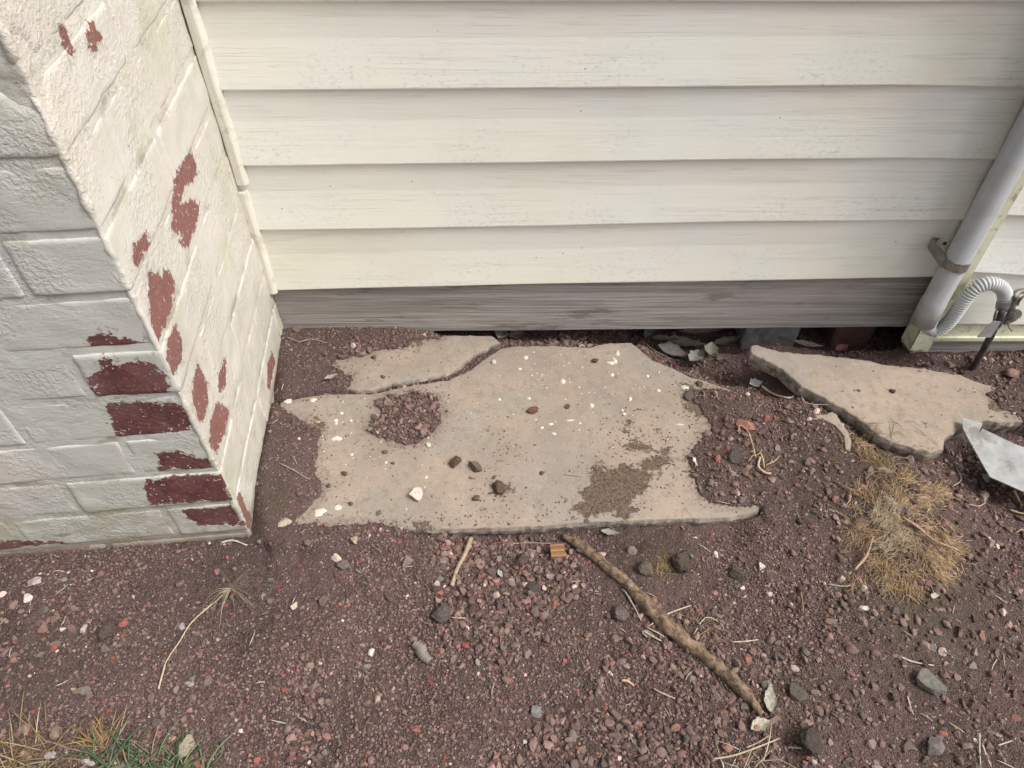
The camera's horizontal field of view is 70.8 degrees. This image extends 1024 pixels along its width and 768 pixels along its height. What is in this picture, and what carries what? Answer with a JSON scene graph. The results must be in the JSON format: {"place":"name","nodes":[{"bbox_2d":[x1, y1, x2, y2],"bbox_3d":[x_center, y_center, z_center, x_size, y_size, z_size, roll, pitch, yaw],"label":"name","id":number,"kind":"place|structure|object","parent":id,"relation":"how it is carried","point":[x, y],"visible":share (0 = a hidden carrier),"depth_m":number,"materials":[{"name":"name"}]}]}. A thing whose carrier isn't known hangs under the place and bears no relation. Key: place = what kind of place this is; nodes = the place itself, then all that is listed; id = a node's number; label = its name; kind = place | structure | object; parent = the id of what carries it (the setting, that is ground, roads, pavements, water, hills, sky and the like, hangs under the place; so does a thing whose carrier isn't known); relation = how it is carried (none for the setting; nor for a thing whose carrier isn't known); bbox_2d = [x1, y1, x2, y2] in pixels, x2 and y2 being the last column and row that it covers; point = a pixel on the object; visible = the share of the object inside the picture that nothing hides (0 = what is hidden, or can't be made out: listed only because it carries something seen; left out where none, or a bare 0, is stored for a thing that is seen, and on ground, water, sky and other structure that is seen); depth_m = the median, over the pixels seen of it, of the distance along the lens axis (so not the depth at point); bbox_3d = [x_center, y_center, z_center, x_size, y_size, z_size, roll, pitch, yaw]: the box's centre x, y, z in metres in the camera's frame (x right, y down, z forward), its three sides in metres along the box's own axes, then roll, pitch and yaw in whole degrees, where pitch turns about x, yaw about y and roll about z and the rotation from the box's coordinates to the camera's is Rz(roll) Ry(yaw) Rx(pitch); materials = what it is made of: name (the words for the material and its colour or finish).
{"place":"outdoors","nodes":[
{"label":"outdoors","id":0,"kind":"place"},
{"bbox_2d":[0,326,1023,767],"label":"ground","id":1,"kind":"structure","parent":0,"point":[288,551],"depth_m":1.14,"materials":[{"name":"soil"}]},
{"bbox_2d":[17,723,29,734],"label":"stone","id":2,"kind":"object","parent":1,"relation":"on","point":[25,727],"visible":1,"depth_m":1.01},
{"bbox_2d":[23,593,32,602],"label":"stone","id":3,"kind":"object","parent":1,"relation":"on","point":[27,597],"visible":1,"depth_m":1.14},
{"bbox_2d":[27,576,40,585],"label":"stone","id":4,"kind":"object","parent":1,"relation":"on","point":[34,581],"visible":1,"depth_m":1.17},
{"bbox_2d":[0,687,86,767],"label":"grass tuft","id":5,"kind":"object","parent":1,"relation":"on","point":[10,763],"visible":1,"depth_m":0.99,"materials":[{"name":"plant"}]},
{"bbox_2d":[38,605,48,614],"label":"stone","id":6,"kind":"object","parent":1,"relation":"on","point":[43,609],"visible":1,"depth_m":1.13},
{"bbox_2d":[44,751,55,758],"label":"stone","id":7,"kind":"object","parent":1,"relation":"on","point":[49,755],"visible":1,"depth_m":0.99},
{"bbox_2d":[49,725,59,739],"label":"stone","id":8,"kind":"object","parent":1,"relation":"on","point":[54,734],"visible":0.98,"depth_m":1.00,"materials":[{"name":"stone"}]},
{"bbox_2d":[72,687,83,693],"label":"stone","id":9,"kind":"object","parent":1,"relation":"on","point":[77,691],"visible":1,"depth_m":1.05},
{"bbox_2d":[80,623,87,632],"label":"stone","id":10,"kind":"object","parent":1,"relation":"on","point":[83,628],"visible":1,"depth_m":1.12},
{"bbox_2d":[81,686,89,694],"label":"pebble","id":11,"kind":"object","parent":1,"relation":"on","point":[85,689],"visible":1,"depth_m":1.05,"materials":[{"name":"stone"}]},
{"bbox_2d":[81,758,94,765],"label":"stone","id":12,"kind":"object","parent":1,"relation":"on","point":[87,762],"visible":1,"depth_m":0.98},
{"bbox_2d":[85,688,92,701],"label":"stone","id":13,"kind":"object","parent":1,"relation":"on","point":[89,694],"visible":1,"depth_m":1.04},
{"bbox_2d":[63,706,130,754],"bbox_3d":[-0.583,0.484,1.010,0.082,0.014,0.069,0,46,0],"label":"grass tuft","id":14,"kind":"object","parent":1,"relation":"on","point":[89,739],"visible":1,"depth_m":1.01,"materials":[{"name":"plant"}]},
{"bbox_2d":[99,644,109,654],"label":"stone","id":15,"kind":"object","parent":1,"relation":"on","point":[104,649],"visible":1,"depth_m":1.09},
{"bbox_2d":[97,617,115,640],"bbox_3d":[-0.624,0.378,1.111,0.023,0.021,0.038,0,46,0],"label":"stone","id":16,"kind":"object","parent":1,"relation":"on","point":[106,630],"visible":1,"depth_m":1.10,"materials":[{"name":"stone"}]},
{"bbox_2d":[39,701,194,767],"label":"grass tuft","id":17,"kind":"object","parent":1,"relation":"on","point":[105,747],"visible":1,"depth_m":0.99,"materials":[{"name":"plant"}]},
{"bbox_2d":[118,620,127,627],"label":"stone","id":18,"kind":"object","parent":1,"relation":"on","point":[122,624],"visible":1,"depth_m":1.12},
{"bbox_2d":[0,0,283,555],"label":"brick pillar","id":19,"kind":"structure","parent":1,"relation":"on","point":[141,327],"depth_m":0.97,"materials":[{"name":"white brick"}]},
{"bbox_2d":[45,712,239,767],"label":"grass tuft","id":20,"kind":"object","parent":1,"relation":"on","point":[129,759],"visible":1,"depth_m":0.99,"materials":[{"name":"plant"}]},
{"bbox_2d":[99,725,229,767],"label":"grass tuft","id":21,"kind":"object","parent":1,"relation":"on","point":[189,763],"visible":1,"depth_m":0.98,"materials":[{"name":"plant"}]},
{"bbox_2d":[175,580,184,586],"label":"pebble","id":22,"kind":"object","parent":1,"relation":"on","point":[179,583],"visible":1,"depth_m":1.17,"materials":[{"name":"stone"}]},
{"bbox_2d":[177,622,184,630],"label":"stone","id":23,"kind":"object","parent":1,"relation":"on","point":[181,626],"visible":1,"depth_m":1.11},
{"bbox_2d":[176,734,194,758],"bbox_3d":[-0.452,0.503,0.995,0.028,0.020,0.027,-27,52,-23],"label":"stone","id":24,"kind":"object","parent":1,"relation":"on","point":[182,750],"visible":1,"depth_m":0.99,"materials":[{"name":"stone"}]},
{"bbox_2d":[158,566,265,688],"bbox_3d":[-0.460,0.370,1.119,0.117,0.021,0.205,0,46,0],"label":"dead weed","id":25,"kind":"object","parent":1,"relation":"on","point":[225,590],"visible":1,"depth_m":1.15,"materials":[{"name":"plant"}]},
{"bbox_2d":[278,517,291,526],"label":"stone","id":26,"kind":"object","parent":1,"relation":"on","point":[285,521],"visible":1,"depth_m":1.23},
{"bbox_2d":[319,595,328,606],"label":"stone","id":27,"kind":"object","parent":1,"relation":"on","point":[323,600],"visible":1,"depth_m":1.14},
{"bbox_2d":[331,553,341,561],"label":"stone","id":28,"kind":"object","parent":1,"relation":"on","point":[335,557],"visible":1,"depth_m":1.20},
{"bbox_2d":[336,560,349,569],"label":"stone","id":29,"kind":"object","parent":1,"relation":"on","point":[342,564],"visible":1,"depth_m":1.19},
{"bbox_2d":[361,663,370,668],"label":"stone","id":30,"kind":"object","parent":1,"relation":"on","point":[365,666],"visible":1,"depth_m":1.08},
{"bbox_2d":[362,698,370,706],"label":"pebble","id":31,"kind":"object","parent":1,"relation":"on","point":[366,703],"visible":1,"depth_m":1.04,"materials":[{"name":"stone"}]},
{"bbox_2d":[385,593,394,601],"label":"stone","id":32,"kind":"object","parent":1,"relation":"on","point":[389,597],"visible":1,"depth_m":1.15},
{"bbox_2d":[402,555,413,567],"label":"stone","id":33,"kind":"object","parent":1,"relation":"on","point":[408,560],"visible":1,"depth_m":1.19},
{"bbox_2d":[332,335,499,393],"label":"concrete slab","id":34,"kind":"structure","parent":1,"relation":"on","point":[455,354],"depth_m":1.50,"materials":[{"name":"concrete"}]},
{"bbox_2d":[412,640,431,663],"bbox_3d":[-0.137,0.408,1.096,0.019,0.020,0.040,-24,51,-21],"label":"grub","id":35,"kind":"object","parent":1,"relation":"on","point":[421,652],"visible":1,"depth_m":1.09},
{"bbox_2d":[431,604,450,623],"bbox_3d":[-0.112,0.363,1.135,0.032,0.021,0.029,0,46,0],"label":"stone","id":36,"kind":"object","parent":1,"relation":"on","point":[440,614],"visible":1,"depth_m":1.13,"materials":[{"name":"stone"}]},
{"bbox_2d":[450,536,472,586],"bbox_3d":[-0.084,0.296,1.203,0.010,0.019,0.100,12,48,11],"label":"short stick","id":37,"kind":"object","parent":1,"relation":"on","point":[464,555],"visible":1,"depth_m":1.20,"materials":[{"name":"wood"}]},
{"bbox_2d":[494,330,509,338],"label":"stone","id":38,"kind":"object","parent":1,"relation":"on","point":[502,333],"visible":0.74,"depth_m":1.60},
{"bbox_2d":[509,330,524,337],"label":"stone","id":39,"kind":"object","parent":1,"relation":"on","point":[516,334],"visible":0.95,"depth_m":1.61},
{"bbox_2d":[280,343,758,534],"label":"concrete slab","id":40,"kind":"structure","parent":1,"relation":"on","point":[573,377],"depth_m":1.34,"materials":[{"name":"beige concrete"}]},
{"bbox_2d":[409,487,422,501],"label":"stone","id":41,"kind":"object","parent":40,"relation":"on","point":[415,493],"visible":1,"depth_m":1.27,"materials":[{"name":"stone"}]},
{"bbox_2d":[449,456,460,467],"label":"soil clod","id":42,"kind":"object","parent":40,"relation":"on","point":[455,461],"visible":1,"depth_m":1.31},
{"bbox_2d":[468,461,481,471],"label":"stone","id":43,"kind":"object","parent":40,"relation":"on","point":[475,466],"visible":1,"depth_m":1.31,"materials":[{"name":"stone"}]},
{"bbox_2d":[492,480,503,493],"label":"soil clod","id":44,"kind":"object","parent":40,"relation":"on","point":[498,486],"visible":1,"depth_m":1.28,"materials":[{"name":"soil"}]},
{"bbox_2d":[685,391,692,399],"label":"stone","id":45,"kind":"object","parent":40,"relation":"on","point":[688,395],"visible":1,"depth_m":1.43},
{"bbox_2d":[512,553,528,568],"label":"soil clod","id":46,"kind":"object","parent":1,"relation":"on","point":[521,560],"visible":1,"depth_m":1.19,"materials":[{"name":"soil"}]},
{"bbox_2d":[526,581,539,591],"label":"soil clod","id":47,"kind":"object","parent":1,"relation":"on","point":[532,586],"visible":1,"depth_m":1.17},
{"bbox_2d":[531,705,540,717],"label":"stone","id":48,"kind":"object","parent":1,"relation":"on","point":[536,711],"visible":1,"depth_m":1.03,"materials":[{"name":"stone"}]},
{"bbox_2d":[550,543,565,559],"bbox_3d":[0.077,0.286,1.220,0.025,0.018,0.024,-3,46,-3],"label":"wood block","id":49,"kind":"object","parent":1,"relation":"on","point":[557,550],"depth_m":1.21,"materials":[{"name":"wood"}]},
{"bbox_2d":[179,0,1023,330],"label":"house wall","id":50,"kind":"structure","parent":1,"relation":"on","point":[537,164],"depth_m":1.25,"materials":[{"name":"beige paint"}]},
{"bbox_2d":[601,528,620,534],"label":"leaf","id":51,"kind":"object","parent":1,"relation":"on","point":[607,531],"visible":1,"depth_m":1.25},
{"bbox_2d":[613,606,628,621],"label":"soil clod","id":52,"kind":"object","parent":1,"relation":"on","point":[620,613],"visible":1,"depth_m":1.13,"materials":[{"name":"stone"}]},
{"bbox_2d":[627,546,636,554],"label":"stone","id":53,"kind":"object","parent":1,"relation":"on","point":[631,550],"visible":1,"depth_m":1.21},
{"bbox_2d":[637,560,652,576],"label":"soil clod","id":54,"kind":"object","parent":1,"relation":"on","point":[645,568],"visible":1,"depth_m":1.18,"materials":[{"name":"stone"}]},
{"bbox_2d":[642,629,654,637],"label":"leaf","id":55,"kind":"object","parent":1,"relation":"on","point":[647,635],"visible":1,"depth_m":1.11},
{"bbox_2d":[643,329,658,337],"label":"stone","id":56,"kind":"object","parent":1,"relation":"on","point":[652,332],"visible":0.7,"depth_m":1.67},
{"bbox_2d":[640,547,678,583],"bbox_3d":[0.245,0.299,1.189,0.066,0.012,0.067,9,47,9],"label":"moss patch","id":57,"kind":"object","parent":1,"relation":"on","point":[663,566],"visible":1,"depth_m":1.19,"materials":[{"name":"plant"}]},
{"bbox_2d":[561,533,763,715],"bbox_3d":[0.226,0.362,1.135,0.030,0.031,0.404,-33,54,-27],"label":"branch","id":58,"kind":"object","parent":1,"relation":"on","point":[656,614],"visible":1,"depth_m":1.11,"materials":[{"name":"brown plant"}]},
{"bbox_2d":[649,334,678,340],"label":"leaf","id":59,"kind":"object","parent":1,"relation":"on","point":[659,337],"visible":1,"depth_m":1.67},
{"bbox_2d":[658,341,687,356],"bbox_3d":[0.364,-0.077,1.625,0.064,0.012,0.045,0,46,0],"label":"leaf","id":60,"kind":"object","parent":1,"relation":"on","point":[669,348],"visible":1,"depth_m":1.63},
{"bbox_2d":[671,550,689,573],"bbox_3d":[0.278,0.291,1.187,0.031,0.026,0.042,0,46,0],"label":"stone","id":61,"kind":"object","parent":1,"relation":"on","point":[680,562],"visible":1,"depth_m":1.18,"materials":[{"name":"stone"}]},
{"bbox_2d":[664,335,705,346],"bbox_3d":[0.402,-0.097,1.669,0.099,0.011,0.037,0,46,0],"label":"leaf","id":62,"kind":"object","parent":1,"relation":"on","point":[685,341],"visible":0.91,"depth_m":1.67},
{"bbox_2d":[683,734,689,742],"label":"stone","id":63,"kind":"object","parent":1,"relation":"on","point":[686,738],"visible":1,"depth_m":1.00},
{"bbox_2d":[688,350,704,360],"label":"leaf","id":64,"kind":"object","parent":1,"relation":"on","point":[696,355],"visible":0.97,"depth_m":1.60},
{"bbox_2d":[679,610,729,644],"bbox_3d":[0.298,0.377,1.117,0.083,0.011,0.062,0,46,0],"label":"grass tuft","id":65,"kind":"object","parent":1,"relation":"on","point":[709,628],"visible":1,"depth_m":1.12,"materials":[{"name":"plant"}]},
{"bbox_2d":[704,341,718,354],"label":"leaf","id":66,"kind":"object","parent":1,"relation":"on","point":[711,348],"visible":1,"depth_m":1.60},
{"bbox_2d":[728,449,741,463],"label":"stone","id":67,"kind":"object","parent":1,"relation":"on","point":[734,456],"visible":1,"depth_m":1.31,"materials":[{"name":"stone"}]},
{"bbox_2d":[729,567,744,581],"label":"soil clod","id":68,"kind":"object","parent":1,"relation":"on","point":[735,573],"visible":1,"depth_m":1.18,"materials":[{"name":"stone"}]},
{"bbox_2d":[736,419,755,430],"bbox_3d":[0.443,0.078,1.364,0.036,0.015,0.026,0,46,0],"label":"brick fragment","id":69,"kind":"object","parent":1,"relation":"on","point":[748,425],"visible":1,"depth_m":1.36,"materials":[{"name":"brick"}]},
{"bbox_2d":[712,738,779,759],"bbox_3d":[0.323,0.502,0.989,0.103,0.008,0.006,-11,47,-11],"label":"twig","id":70,"kind":"object","parent":1,"relation":"on","point":[733,755],"visible":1,"depth_m":0.98,"materials":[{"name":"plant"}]},
{"bbox_2d":[749,378,762,386],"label":"leaf","id":71,"kind":"object","parent":1,"relation":"on","point":[755,382],"visible":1,"depth_m":1.50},
{"bbox_2d":[751,717,771,730],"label":"leaf","id":72,"kind":"object","parent":1,"relation":"on","point":[763,723],"visible":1,"depth_m":1.01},
{"bbox_2d":[716,729,808,767],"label":"grass tuft","id":73,"kind":"object","parent":1,"relation":"on","point":[763,758],"visible":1,"depth_m":0.99,"materials":[{"name":"plant"}]},
{"bbox_2d":[757,457,770,473],"bbox_3d":[0.449,0.148,1.295,0.018,0.005,0.041,-11,47,-11],"label":"root","id":74,"kind":"object","parent":1,"relation":"on","point":[759,468],"visible":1,"depth_m":1.29,"materials":[{"name":"plant"}]},
{"bbox_2d":[761,680,770,689],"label":"stone","id":75,"kind":"object","parent":1,"relation":"on","point":[765,684],"visible":1,"depth_m":1.06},
{"bbox_2d":[735,327,800,348],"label":"footing block","id":76,"kind":"structure","parent":1,"relation":"on","point":[750,337],"depth_m":1.65,"materials":[{"name":"grey concrete"}]},
{"bbox_2d":[764,682,776,711],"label":"leaf","id":77,"kind":"object","parent":1,"relation":"on","point":[770,701],"visible":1,"depth_m":1.04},
{"bbox_2d":[761,385,793,398],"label":"leaf stalk","id":78,"kind":"object","parent":1,"relation":"on","point":[768,391],"visible":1,"depth_m":1.47,"materials":[{"name":"plant"}]},
{"bbox_2d":[789,682,808,700],"bbox_3d":[0.415,0.453,1.050,0.021,0.016,0.030,-27,52,-24],"label":"stone","id":79,"kind":"object","parent":1,"relation":"on","point":[797,692],"visible":1,"depth_m":1.04,"materials":[{"name":"stone"}]},
{"bbox_2d":[793,339,824,346],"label":"leaf","id":80,"kind":"object","parent":1,"relation":"on","point":[803,342],"visible":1,"depth_m":1.61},
{"bbox_2d":[798,726,822,756],"bbox_3d":[0.411,0.490,0.991,0.031,0.023,0.039,0,46,0],"label":"stone","id":81,"kind":"object","parent":1,"relation":"on","point":[809,740],"visible":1,"depth_m":0.98,"materials":[{"name":"stone"}]},
{"bbox_2d":[808,412,850,452],"bbox_3d":[0.613,0.092,1.365,0.054,0.030,0.102,-24,51,-21],"label":"concrete shard","id":82,"kind":"object","parent":1,"relation":"on","point":[831,418],"visible":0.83,"depth_m":1.36,"materials":[{"name":"concrete"}]},
{"bbox_2d":[835,344,848,350],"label":"leaf","id":83,"kind":"object","parent":1,"relation":"on","point":[841,347],"visible":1,"depth_m":1.60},
{"bbox_2d":[821,327,876,347],"bbox_3d":[0.787,-0.172,1.668,0.097,0.224,0.104,0,46,0],"label":"footing brick","id":84,"kind":"object","parent":1,"relation":"on","point":[852,336],"visible":0.18,"depth_m":1.66,"materials":[{"name":"brick"}]},
{"bbox_2d":[858,616,867,626],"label":"stone","id":85,"kind":"object","parent":1,"relation":"on","point":[862,621],"visible":1,"depth_m":1.12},
{"bbox_2d":[858,605,869,610],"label":"stone","id":86,"kind":"object","parent":1,"relation":"on","point":[863,608],"visible":1,"depth_m":1.14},
{"bbox_2d":[830,417,910,463],"bbox_3d":[0.662,0.110,1.341,0.158,0.034,0.113,0,46,0],"label":"moss patch","id":87,"kind":"object","parent":1,"relation":"on","point":[871,442],"visible":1,"depth_m":1.34,"materials":[{"name":"plant"}]},
{"bbox_2d":[748,345,1022,460],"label":"concrete slab","id":88,"kind":"structure","parent":1,"relation":"on","point":[826,380],"depth_m":1.41,"materials":[{"name":"concrete"}]},
{"bbox_2d":[815,405,983,608],"bbox_3d":[0.660,0.216,1.249,0.367,0.054,0.319,-21,50,-19],"label":"dry grass clump","id":89,"kind":"object","parent":1,"relation":"on","point":[886,518],"visible":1,"depth_m":1.22,"materials":[{"name":"plant"}]},
{"bbox_2d":[854,536,872,569],"bbox_3d":[0.586,0.281,1.193,0.009,0.014,0.071,31,54,26],"label":"root","id":90,"kind":"object","parent":89,"relation":"on","point":[862,560],"visible":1,"depth_m":1.19,"materials":[{"name":"plant"}]},
{"bbox_2d":[879,466,895,473],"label":"leaf","id":91,"kind":"object","parent":89,"relation":"on","point":[889,470],"visible":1,"depth_m":1.29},
{"bbox_2d":[903,517,957,549],"bbox_3d":[0.705,0.255,1.215,0.094,0.018,0.010,27,52,24],"label":"root","id":92,"kind":"object","parent":89,"relation":"on","point":[918,527],"visible":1,"depth_m":1.22,"materials":[{"name":"plant"}]},
{"bbox_2d":[901,740,913,748],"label":"stone","id":93,"kind":"object","parent":1,"relation":"on","point":[907,744],"visible":1,"depth_m":1.00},
{"bbox_2d":[901,656,933,665],"bbox_3d":[0.608,0.416,1.079,0.049,0.009,0.004,9,47,8],"label":"straw","id":94,"kind":"object","parent":1,"relation":"on","point":[914,661],"visible":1,"depth_m":1.08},
{"bbox_2d":[916,668,946,695],"bbox_3d":[0.616,0.441,1.060,0.043,0.023,0.027,24,51,21],"label":"stone","id":95,"kind":"object","parent":1,"relation":"on","point":[928,680],"visible":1,"depth_m":1.05,"materials":[{"name":"stone"}]},
{"bbox_2d":[929,643,936,651],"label":"pebble","id":96,"kind":"object","parent":1,"relation":"on","point":[933,647],"visible":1,"depth_m":1.10,"materials":[{"name":"stone"}]},
{"bbox_2d":[926,736,944,755],"bbox_3d":[0.587,0.505,1.002,0.020,0.020,0.032,35,56,29],"label":"stone","id":97,"kind":"object","parent":1,"relation":"on","point":[936,747],"visible":1,"depth_m":0.99,"materials":[{"name":"stone"}]},
{"bbox_2d":[945,361,955,367],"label":"stone","id":98,"kind":"object","parent":1,"relation":"on","point":[948,364],"visible":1,"depth_m":1.55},
{"bbox_2d":[901,170,1023,353],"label":"corner wall","id":99,"kind":"structure","parent":1,"relation":"on","point":[1000,253],"depth_m":1.44,"materials":[{"name":"beige paint"}]},
{"bbox_2d":[910,107,1023,336],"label":"drain pipe","id":100,"kind":"object","parent":99,"relation":"attached to","point":[992,195],"visible":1,"depth_m":1.33,"materials":[{"name":"grey plastic"}]},
{"bbox_2d":[968,661,977,668],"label":"pebble","id":101,"kind":"object","parent":1,"relation":"on","point":[972,665],"visible":1,"depth_m":1.08,"materials":[{"name":"stone"}]},
{"bbox_2d":[980,491,988,502],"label":"stone","id":102,"kind":"object","parent":1,"relation":"on","point":[984,495],"visible":1,"depth_m":1.30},
{"bbox_2d":[981,473,989,482],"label":"stone","id":103,"kind":"object","parent":1,"relation":"on","point":[985,478],"visible":0.98,"depth_m":1.36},
{"bbox_2d":[987,538,994,546],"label":"stone","id":104,"kind":"object","parent":1,"relation":"on","point":[990,542],"visible":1,"depth_m":1.23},
{"bbox_2d":[962,418,1023,492],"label":"metal blade","id":105,"kind":"object","parent":1,"relation":"on","point":[1001,460],"visible":1,"depth_m":1.30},
{"bbox_2d":[969,288,1023,370],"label":"earth stake","id":106,"kind":"object","parent":1,"relation":"on","point":[1000,318],"visible":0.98,"depth_m":1.44,"materials":[{"name":"metal"}]},
{"bbox_2d":[1005,368,1018,377],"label":"stone","id":107,"kind":"object","parent":1,"relation":"on","point":[1011,372],"visible":1,"depth_m":1.52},
{"bbox_2d":[1012,490,1022,505],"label":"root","id":108,"kind":"object","parent":1,"relation":"on","point":[1017,497],"visible":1,"depth_m":1.32,"materials":[{"name":"plant"}]},
{"bbox_2d":[527,406,538,413],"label":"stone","id":109,"kind":"object","parent":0,"point":[532,410],"visible":1,"depth_m":1.41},
{"bbox_2d":[678,328,722,334],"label":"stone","id":110,"kind":"object","parent":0,"point":[698,331],"visible":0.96,"depth_m":1.69,"materials":[{"name":"stone"}]},
{"bbox_2d":[714,336,739,344],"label":"leaf","id":111,"kind":"object","parent":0,"point":[724,340],"visible":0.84,"depth_m":1.68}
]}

